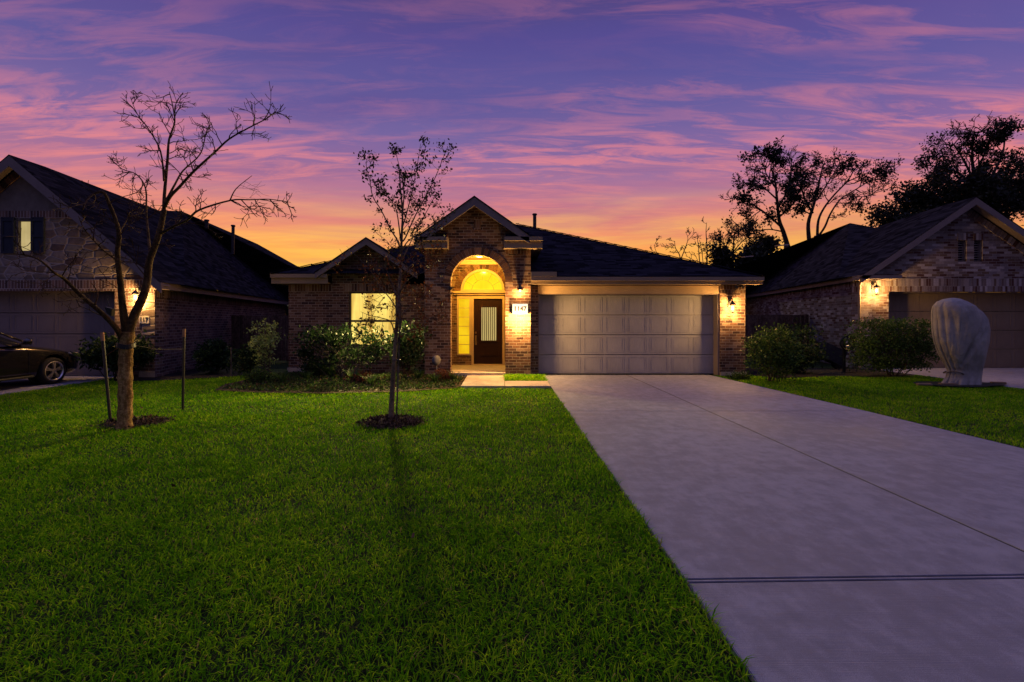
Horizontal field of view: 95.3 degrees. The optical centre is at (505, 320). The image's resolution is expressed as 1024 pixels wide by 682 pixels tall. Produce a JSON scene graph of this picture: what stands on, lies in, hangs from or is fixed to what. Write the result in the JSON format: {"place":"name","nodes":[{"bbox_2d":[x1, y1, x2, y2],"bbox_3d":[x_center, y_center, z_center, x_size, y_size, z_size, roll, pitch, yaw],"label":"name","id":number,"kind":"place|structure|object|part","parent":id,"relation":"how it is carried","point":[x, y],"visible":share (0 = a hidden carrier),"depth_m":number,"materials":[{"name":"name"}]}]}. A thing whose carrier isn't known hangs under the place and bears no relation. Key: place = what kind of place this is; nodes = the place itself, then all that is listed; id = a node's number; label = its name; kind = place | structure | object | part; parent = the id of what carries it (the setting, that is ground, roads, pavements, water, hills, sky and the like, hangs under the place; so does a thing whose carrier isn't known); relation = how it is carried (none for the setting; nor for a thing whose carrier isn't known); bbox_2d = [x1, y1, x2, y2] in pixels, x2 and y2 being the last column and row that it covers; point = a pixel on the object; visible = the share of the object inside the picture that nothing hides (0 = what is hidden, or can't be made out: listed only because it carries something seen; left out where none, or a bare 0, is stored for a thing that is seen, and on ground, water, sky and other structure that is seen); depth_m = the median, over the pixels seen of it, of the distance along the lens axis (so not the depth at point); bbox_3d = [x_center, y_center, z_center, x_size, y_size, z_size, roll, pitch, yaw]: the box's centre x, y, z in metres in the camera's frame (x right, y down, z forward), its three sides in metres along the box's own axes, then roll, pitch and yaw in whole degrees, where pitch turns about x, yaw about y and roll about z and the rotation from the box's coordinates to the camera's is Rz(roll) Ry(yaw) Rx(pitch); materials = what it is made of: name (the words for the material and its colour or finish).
{"place":"outdoors","nodes":[
{"label":"outdoors","id":0,"kind":"place"},
{"bbox_2d":[0,375,116,394],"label":"neighbour driveway","id":1,"kind":"structure","parent":0,"point":[15,386],"depth_m":11.20,"materials":[{"name":"concrete"}]},
{"bbox_2d":[0,332,78,384],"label":"parked car","id":2,"kind":"object","parent":1,"relation":"on","point":[34,365],"visible":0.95,"depth_m":10.61,"materials":[{"name":"black paint"}]},
{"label":"windows","id":3,"kind":"part","parent":2,"relation":"part of","materials":[{"name":"black glass"}]},
{"bbox_2d":[0,330,1023,681],"bbox_3d":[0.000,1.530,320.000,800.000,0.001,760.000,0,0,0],"label":"ground","id":4,"kind":"structure","parent":0,"point":[276,368],"depth_m":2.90,"materials":[{"name":"green plant"}]},
{"bbox_2d":[100,332,111,419],"bbox_3d":[-5.902,0.848,6.900,0.172,1.366,0.048,0,0,0],"label":"tree stake","id":5,"kind":"object","parent":4,"relation":"on","point":[102,337],"visible":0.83,"depth_m":6.88,"materials":[{"name":"brown wood"}]},
{"bbox_2d":[89,414,176,429],"bbox_3d":[-5.473,1.465,6.833,1.139,0.135,0.883,0,0,0],"label":"mulch ring","id":6,"kind":"object","parent":4,"relation":"on","point":[144,420],"visible":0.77,"depth_m":6.79,"materials":[{"name":"brown wood"}]},
{"bbox_2d":[0,154,296,376],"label":"stone house","id":7,"kind":"structure","parent":4,"relation":"on","point":[195,271],"depth_m":12.75,"materials":[{"name":"brick"}]},
{"bbox_2d":[17,220,29,251],"bbox_3d":[-12.790,-2.267,12.475,0.425,0.850,0.110,0,0,0],"label":"window","id":8,"kind":"structure","parent":7,"relation":"in","point":[24,224],"depth_m":12.50,"materials":[{"name":"yellow glass"}]},
{"bbox_2d":[0,293,114,374],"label":"garage door","id":9,"kind":"structure","parent":7,"relation":"in","point":[9,302],"depth_m":12.75,"materials":[{"name":"grey paint"}]},
{"bbox_2d":[131,287,140,302],"bbox_3d":[-9.697,-0.694,12.273,0.168,0.429,0.253,0,0,0],"label":"wall lantern","id":10,"kind":"object","parent":7,"relation":"attached to","point":[135,292],"depth_m":12.22,"materials":[{"name":"black metal"}]},
{"bbox_2d":[139,316,148,322],"bbox_3d":[-9.581,-0.035,12.381,0.270,0.200,0.036,0,0,0],"label":"house number sign","id":11,"kind":"object","parent":7,"relation":"attached to","point":[143,319],"visible":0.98,"depth_m":12.37,"materials":[{"name":"white"}]},
{"bbox_2d":[5,82,296,431],"bbox_3d":[-4.436,-0.952,6.401,3.774,4.998,2.522,0,0,0],"label":"bare tree","id":12,"kind":"object","parent":4,"relation":"on","point":[125,333],"visible":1,"depth_m":6.43,"materials":[{"name":"beige plant"}]},
{"bbox_2d":[105,296,114,315],"bbox_3d":[-5.253,-0.201,6.200,0.097,0.267,0.070,0,0,0],"label":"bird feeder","id":13,"kind":"object","parent":12,"relation":"hanging from","point":[110,311],"visible":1,"depth_m":6.17,"materials":[{"name":"black"}]},
{"bbox_2d":[107,342,162,354],"bbox_3d":[-5.629,0.413,7.108,0.659,0.225,1.493,0,0,-10],"label":"tree tie","id":14,"kind":"object","parent":12,"relation":"attached to","point":[129,346],"visible":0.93,"depth_m":6.46,"materials":[{"name":"grey rubber"}]},
{"bbox_2d":[181,329,185,409],"bbox_3d":[-5.449,0.851,7.900,0.067,1.432,0.048,0,0,0],"label":"tree stake","id":15,"kind":"object","parent":4,"relation":"on","point":[183,362],"visible":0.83,"depth_m":7.88,"materials":[{"name":"brown wood"}]},
{"bbox_2d":[116,364,264,380],"bbox_3d":[-8.479,1.488,13.784,3.109,0.001,4.454,0,0,0],"label":"side bed","id":16,"kind":"object","parent":4,"relation":"on","point":[192,373],"visible":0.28,"depth_m":12.74,"materials":[{"name":"brown soil"}]},
{"bbox_2d":[69,329,162,380],"bbox_3d":[-9.817,0.849,11.831,2.007,1.358,1.397,0,0,0],"label":"shrub","id":17,"kind":"object","parent":16,"relation":"on","point":[143,355],"visible":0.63,"depth_m":11.62,"materials":[{"name":"green plant"}]},
{"bbox_2d":[190,336,237,374],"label":"shrub","id":18,"kind":"object","parent":16,"relation":"on","point":[213,351],"visible":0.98,"depth_m":13.04,"materials":[{"name":"green plant"}]},
{"bbox_2d":[222,342,274,375],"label":"shrub","id":19,"kind":"object","parent":16,"relation":"on","point":[244,356],"visible":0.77,"depth_m":12.76,"materials":[{"name":"green plant"}]},
{"bbox_2d":[230,347,231,376],"bbox_3d":[-7.339,1.125,12.500,0.040,0.850,0.038,0,0,0],"label":"vent pipe","id":20,"kind":"object","parent":4,"relation":"on","point":[231,361],"visible":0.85,"depth_m":12.49,"materials":[{"name":"grey metal"}]},
{"bbox_2d":[231,315,288,361],"bbox_3d":[-8.275,0.644,17.275,3.650,1.712,0.150,0,0,0],"label":"wooden fence","id":21,"kind":"object","parent":4,"relation":"on","point":[240,324],"visible":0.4,"depth_m":17.20,"materials":[{"name":"brown wood"}]},
{"bbox_2d":[6,387,600,537],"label":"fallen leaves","id":22,"kind":"object","parent":4,"relation":"on","point":[174,485],"visible":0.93,"depth_m":5.35,"materials":[{"name":"brown plant"}]},
{"bbox_2d":[216,371,465,393],"bbox_3d":[-3.811,1.488,11.604,5.639,0.001,4.033,0,0,0],"label":"planting bed","id":23,"kind":"object","parent":4,"relation":"on","point":[296,391],"visible":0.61,"depth_m":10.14,"materials":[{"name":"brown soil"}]},
{"bbox_2d":[240,365,278,382],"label":"shrub","id":24,"kind":"object","parent":23,"relation":"on","point":[257,376],"visible":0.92,"depth_m":11.21,"materials":[{"name":"green plant"}]},
{"bbox_2d":[246,318,284,374],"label":"shrub","id":25,"kind":"object","parent":23,"relation":"on","point":[267,345],"visible":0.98,"depth_m":12.58,"materials":[{"name":"green plant"}]},
{"bbox_2d":[273,370,289,382],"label":"strap plant","id":26,"kind":"object","parent":23,"relation":"on","point":[282,378],"visible":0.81,"depth_m":10.98,"materials":[{"name":"green plant"}]},
{"bbox_2d":[293,357,333,375],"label":"shrub","id":27,"kind":"object","parent":23,"relation":"on","point":[307,369],"visible":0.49,"depth_m":12.47,"materials":[{"name":"green plant"}]},
{"bbox_2d":[322,364,339,377],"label":"strap plant","id":28,"kind":"object","parent":23,"relation":"on","point":[330,371],"visible":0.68,"depth_m":12.12,"materials":[{"name":"green plant"}]},
{"bbox_2d":[287,323,390,377],"bbox_3d":[-4.375,0.783,12.194,2.815,1.496,1.385,0,0,0],"label":"shrub","id":29,"kind":"object","parent":23,"relation":"on","point":[333,340],"visible":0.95,"depth_m":12.14,"materials":[{"name":"green plant"}]},
{"bbox_2d":[223,371,464,392],"bbox_3d":[-3.691,1.470,11.565,5.298,0.170,3.671,0,0,0],"label":"ground cover","id":30,"kind":"object","parent":23,"relation":"on","point":[335,382],"visible":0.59,"depth_m":10.81,"materials":[{"name":"green plant"}]},
{"bbox_2d":[345,366,362,380],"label":"strap plant","id":31,"kind":"object","parent":23,"relation":"on","point":[349,374],"visible":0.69,"depth_m":11.26,"materials":[{"name":"green plant"}]},
{"bbox_2d":[343,369,373,382],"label":"shrub","id":32,"kind":"object","parent":23,"relation":"on","point":[360,378],"visible":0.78,"depth_m":11.14,"materials":[{"name":"green plant"}]},
{"bbox_2d":[363,374,376,385],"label":"strap plant","id":33,"kind":"object","parent":23,"relation":"on","point":[369,380],"visible":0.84,"depth_m":10.66,"materials":[{"name":"green plant"}]},
{"bbox_2d":[376,318,431,375],"bbox_3d":[-2.601,0.698,12.624,1.715,1.657,1.265,0,0,0],"label":"shrub","id":34,"kind":"object","parent":23,"relation":"on","point":[408,346],"visible":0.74,"depth_m":12.46,"materials":[{"name":"green plant"}]},
{"bbox_2d":[411,367,426,377],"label":"strap plant","id":35,"kind":"object","parent":23,"relation":"on","point":[419,374],"visible":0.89,"depth_m":11.88,"materials":[{"name":"green plant"}]},
{"bbox_2d":[427,372,442,381],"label":"strap plant","id":36,"kind":"object","parent":23,"relation":"on","point":[433,378],"visible":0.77,"depth_m":11.25,"materials":[{"name":"green plant"}]},
{"bbox_2d":[432,355,440,372],"bbox_3d":[-1.815,1.209,12.202,0.118,0.622,0.264,0,0,42],"label":"yard spinner","id":37,"kind":"object","parent":23,"relation":"on","point":[436,360],"visible":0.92,"depth_m":12.15,"materials":[{"name":"grey metal"}]},
{"bbox_2d":[434,365,455,380],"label":"shrub","id":38,"kind":"object","parent":23,"relation":"on","point":[445,375],"visible":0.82,"depth_m":11.56,"materials":[{"name":"red plant"}]},
{"bbox_2d":[449,372,458,379],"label":"strap plant","id":39,"kind":"object","parent":23,"relation":"on","point":[453,376],"visible":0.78,"depth_m":11.61,"materials":[{"name":"green plant"}]},
{"bbox_2d":[355,413,428,429],"bbox_3d":[-1.676,1.451,6.861,1.086,0.180,0.918,0,0,0],"label":"mulch ring","id":40,"kind":"object","parent":4,"relation":"on","point":[404,420],"visible":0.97,"depth_m":6.70,"materials":[{"name":"brown wood"}]},
{"bbox_2d":[327,132,457,417],"bbox_3d":[-1.743,-0.656,6.748,2.156,4.410,1.775,0,0,0],"label":"young tree","id":41,"kind":"object","parent":4,"relation":"on","point":[403,176],"visible":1,"depth_m":6.83,"materials":[{"name":"brown plant"}]},
{"bbox_2d":[393,303,400,418],"bbox_3d":[-1.590,0.669,6.829,0.122,1.863,0.123,0,0,-22],"label":"tree stake","id":42,"kind":"object","parent":4,"relation":"on","point":[399,323],"visible":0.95,"depth_m":6.79,"materials":[{"name":"brown wood"}]},
{"bbox_2d":[461,375,550,388],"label":"front walk","id":43,"kind":"structure","parent":4,"relation":"on","point":[484,381],"depth_m":10.86,"materials":[{"name":"concrete"}]},
{"bbox_2d":[501,373,547,380],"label":"grass","id":44,"kind":"structure","parent":4,"relation":"on","point":[519,377],"depth_m":11.87,"materials":[{"name":"green plant"}]},
{"bbox_2d":[649,236,661,252],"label":"bare tree","id":45,"kind":"object","parent":4,"relation":"on","point":[650,247],"visible":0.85,"depth_m":33.99,"materials":[{"name":"brown plant"}]},
{"bbox_2d":[661,227,700,257],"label":"bare tree","id":46,"kind":"object","parent":4,"relation":"on","point":[681,245],"visible":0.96,"depth_m":34.11,"materials":[{"name":"brown plant"}]},
{"bbox_2d":[684,216,729,262],"bbox_3d":[14.795,-3.082,34.100,3.378,9.178,1.717,0,0,17],"label":"bare tree","id":47,"kind":"object","parent":4,"relation":"on","point":[706,247],"visible":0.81,"depth_m":34.02,"materials":[{"name":"brown plant"}]},
{"bbox_2d":[700,219,770,263],"bbox_3d":[17.661,-3.203,35.627,5.684,9.420,4.298,0,0,0],"label":"bare tree","id":48,"kind":"object","parent":4,"relation":"on","point":[748,228],"visible":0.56,"depth_m":35.82,"materials":[{"name":"black plant"}]},
{"bbox_2d":[724,370,754,379],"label":"shrub","id":49,"kind":"object","parent":4,"relation":"on","point":[739,375],"visible":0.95,"depth_m":11.95,"materials":[{"name":"green plant"}]},
{"bbox_2d":[706,230,785,268],"bbox_3d":[16.174,-2.327,31.489,5.762,7.670,2.886,0,0,-19],"label":"broadleaf tree","id":50,"kind":"object","parent":4,"relation":"on","point":[757,249],"visible":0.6,"depth_m":31.05,"materials":[{"name":"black plant"}]},
{"bbox_2d":[717,135,830,247],"bbox_3d":[21.147,-6.740,37.972,8.874,16.507,6.458,0,0,0],"label":"broadleaf tree","id":51,"kind":"object","parent":4,"relation":"on","point":[791,190],"visible":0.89,"depth_m":37.44,"materials":[{"name":"green plant"}]},
{"bbox_2d":[740,322,808,381],"bbox_3d":[6.626,0.767,11.633,1.693,1.519,1.432,0,0,0],"label":"shrub","id":52,"kind":"object","parent":4,"relation":"on","point":[778,355],"visible":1,"depth_m":11.44,"materials":[{"name":"green plant"}]},
{"bbox_2d":[745,315,808,358],"bbox_3d":[9.185,0.624,18.075,5.130,1.751,0.150,0,0,0],"label":"wooden fence","id":53,"kind":"object","parent":4,"relation":"on","point":[753,321],"visible":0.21,"depth_m":18.00,"materials":[{"name":"brown wood"}]},
{"bbox_2d":[745,367,911,377],"bbox_3d":[9.014,1.488,13.612,4.675,0.001,2.819,0,0,0],"label":"bed","id":54,"kind":"object","parent":4,"relation":"on","point":[817,372],"visible":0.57,"depth_m":13.23,"materials":[{"name":"brown soil"}]},
{"bbox_2d":[756,318,833,373],"bbox_3d":[8.252,0.735,13.340,2.049,1.681,1.798,0,0,0],"label":"shrub","id":55,"kind":"object","parent":54,"relation":"on","point":[814,359],"visible":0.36,"depth_m":13.13,"materials":[{"name":"green plant"}]},
{"bbox_2d":[795,336,847,368],"bbox_3d":[9.883,0.975,14.600,1.353,1.025,0.660,0,0,0],"label":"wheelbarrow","id":56,"kind":"object","parent":54,"relation":"on","point":[835,360],"visible":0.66,"depth_m":14.38,"materials":[{"name":"black metal"}]},
{"bbox_2d":[839,335,857,372],"bbox_3d":[9.937,0.950,13.498,0.840,1.100,0.327,0,0,-32],"label":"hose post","id":57,"kind":"object","parent":54,"relation":"on","point":[843,346],"visible":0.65,"depth_m":13.57,"materials":[{"name":"black metal"}]},
{"bbox_2d":[840,314,941,376],"bbox_3d":[10.512,0.666,12.601,2.287,1.728,1.461,0,0,0],"label":"clipped hedge","id":58,"kind":"object","parent":54,"relation":"on","point":[914,345],"visible":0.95,"depth_m":12.40,"materials":[{"name":"green plant"}]},
{"bbox_2d":[781,147,904,238],"bbox_3d":[28.376,-7.116,39.902,10.043,17.255,5.767,0,0,-11],"label":"broadleaf tree","id":59,"kind":"object","parent":4,"relation":"on","point":[843,165],"visible":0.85,"depth_m":39.89,"materials":[{"name":"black plant"}]},
{"bbox_2d":[734,196,1023,368],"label":"gabled brick house","id":60,"kind":"structure","parent":4,"relation":"on","point":[921,264],"depth_m":14.90,"materials":[{"name":"brown brick"}]},
{"bbox_2d":[871,282,879,294],"bbox_3d":[11.403,-1.006,14.373,0.168,0.429,0.253,0,0,0],"label":"wall lantern","id":61,"kind":"object","parent":60,"relation":"attached to","point":[873,286],"depth_m":14.33,"materials":[{"name":"black metal"}]},
{"bbox_2d":[889,293,1023,366],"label":"garage door","id":62,"kind":"structure","parent":60,"relation":"in","point":[1004,311],"depth_m":14.90,"materials":[{"name":"brown paint"}]},
{"bbox_2d":[958,241,963,261],"bbox_3d":[14.200,-2.175,14.615,0.269,0.663,0.090,0,0,0],"label":"window","id":63,"kind":"structure","parent":60,"relation":"in","point":[960,243],"depth_m":14.61,"materials":[{"name":"black glass"}]},
{"bbox_2d":[974,241,979,261],"bbox_3d":[14.697,-2.175,14.615,0.269,0.663,0.090,0,0,0],"label":"window","id":64,"kind":"structure","parent":60,"relation":"in","point":[976,243],"depth_m":14.61,"materials":[{"name":"black glass"}]},
{"bbox_2d":[860,162,1010,227],"bbox_3d":[29.807,-4.808,32.686,9.948,12.635,6.238,0,0,0],"label":"broadleaf tree","id":65,"kind":"object","parent":4,"relation":"on","point":[916,199],"visible":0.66,"depth_m":32.30,"materials":[{"name":"green plant"}]},
{"bbox_2d":[931,298,990,384],"bbox_3d":[10.623,0.493,10.900,1.164,2.064,0.762,0,0,0],"label":"covered plant","id":66,"kind":"object","parent":4,"relation":"on","point":[961,329],"visible":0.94,"depth_m":10.67,"materials":[{"name":"grey fabric"}]},
{"bbox_2d":[907,111,1023,189],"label":"broadleaf tree","id":67,"kind":"object","parent":4,"relation":"on","point":[999,136],"visible":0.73,"depth_m":35.54,"materials":[{"name":"green plant"}]},
{"bbox_2d":[952,167,1023,330],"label":"broadleaf tree","id":68,"kind":"object","parent":4,"relation":"on","point":[1012,202],"visible":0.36,"depth_m":33.44,"materials":[{"name":"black plant"}]},
{"bbox_2d":[0,0,1023,266],"label":"sky","id":69,"kind":"structure","parent":0,"point":[621,122],"materials":[{"name":"purple"}]},
{"bbox_2d":[270,196,764,376],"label":"brick house","id":70,"kind":"structure","parent":0,"point":[598,307],"depth_m":13.10,"materials":[{"name":"brown brick"}]},
{"bbox_2d":[349,292,396,345],"bbox_3d":[-3.866,-0.058,13.680,1.399,1.593,0.080,0,0,0],"label":"window","id":71,"kind":"structure","parent":70,"relation":"in","point":[356,299],"depth_m":13.70,"materials":[{"name":"yellow glass"}]},
{"bbox_2d":[474,299,501,363],"bbox_3d":[-0.541,0.327,14.662,0.902,2.047,0.116,0,0,0],"label":"front door","id":72,"kind":"structure","parent":70,"relation":"in","point":[487,312],"depth_m":14.68,"materials":[{"name":"brown wood"}]},
{"bbox_2d":[512,304,527,313],"bbox_3d":[0.396,-0.324,12.566,0.410,0.270,0.065,0,0,0],"label":"house number sign","id":73,"kind":"object","parent":70,"relation":"attached to","point":[519,308],"visible":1,"depth_m":12.54,"materials":[{"name":"white paint"}]},
{"bbox_2d":[539,295,713,373],"bbox_3d":[3.384,0.390,13.119,4.911,2.217,0.062,0,0,0],"label":"garage door","id":74,"kind":"structure","parent":70,"relation":"in","point":[568,344],"depth_m":13.10,"materials":[{"name":"paint"}]},
{"bbox_2d":[728,298,735,312],"bbox_3d":[6.153,-0.426,12.672,0.168,0.429,0.253,0,0,0],"label":"wall lantern","id":75,"kind":"object","parent":70,"relation":"attached to","point":[731,302],"depth_m":12.62,"materials":[{"name":"black metal"}]},
{"bbox_2d":[545,375,1023,681],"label":"driveway","id":76,"kind":"structure","parent":0,"point":[711,495],"depth_m":3.49,"materials":[{"name":"concrete"}]},
{"bbox_2d":[632,377,1023,582],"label":"expansion joint","id":77,"kind":"object","parent":76,"relation":"attached to","point":[860,577],"visible":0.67,"depth_m":2.74,"materials":[{"name":"grey concrete"}]},
{"bbox_2d":[715,374,1023,448],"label":"side lawn grass","id":78,"kind":"structure","parent":0,"point":[858,385],"depth_m":9.04,"materials":[{"name":"green plant"}]},
{"bbox_2d":[916,383,932,384],"bbox_3d":[9.564,1.445,10.660,0.329,0.040,0.122,0,0,4],"label":"edging stone","id":79,"kind":"object","parent":78,"relation":"on","point":[924,384],"visible":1,"depth_m":10.64,"materials":[{"name":"grey stone"}]},
{"bbox_2d":[913,381,1005,386],"bbox_3d":[10.652,1.464,10.829,2.093,0.012,0.914,0,0,0],"label":"ground sheet","id":80,"kind":"object","parent":78,"relation":"on","point":[984,384],"visible":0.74,"depth_m":10.71,"materials":[{"name":"plastic"}]},
{"bbox_2d":[938,383,956,384],"bbox_3d":[10.149,1.445,10.714,0.369,0.040,0.122,0,0,3],"label":"edging stone","id":81,"kind":"object","parent":80,"relation":"on","point":[947,383],"visible":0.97,"depth_m":10.66,"materials":[{"name":"grey stone"}]},
{"bbox_2d":[875,368,1023,388],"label":"driveway","id":82,"kind":"structure","parent":0,"point":[1012,377],"depth_m":13.08,"materials":[{"name":"concrete"}]}
]}

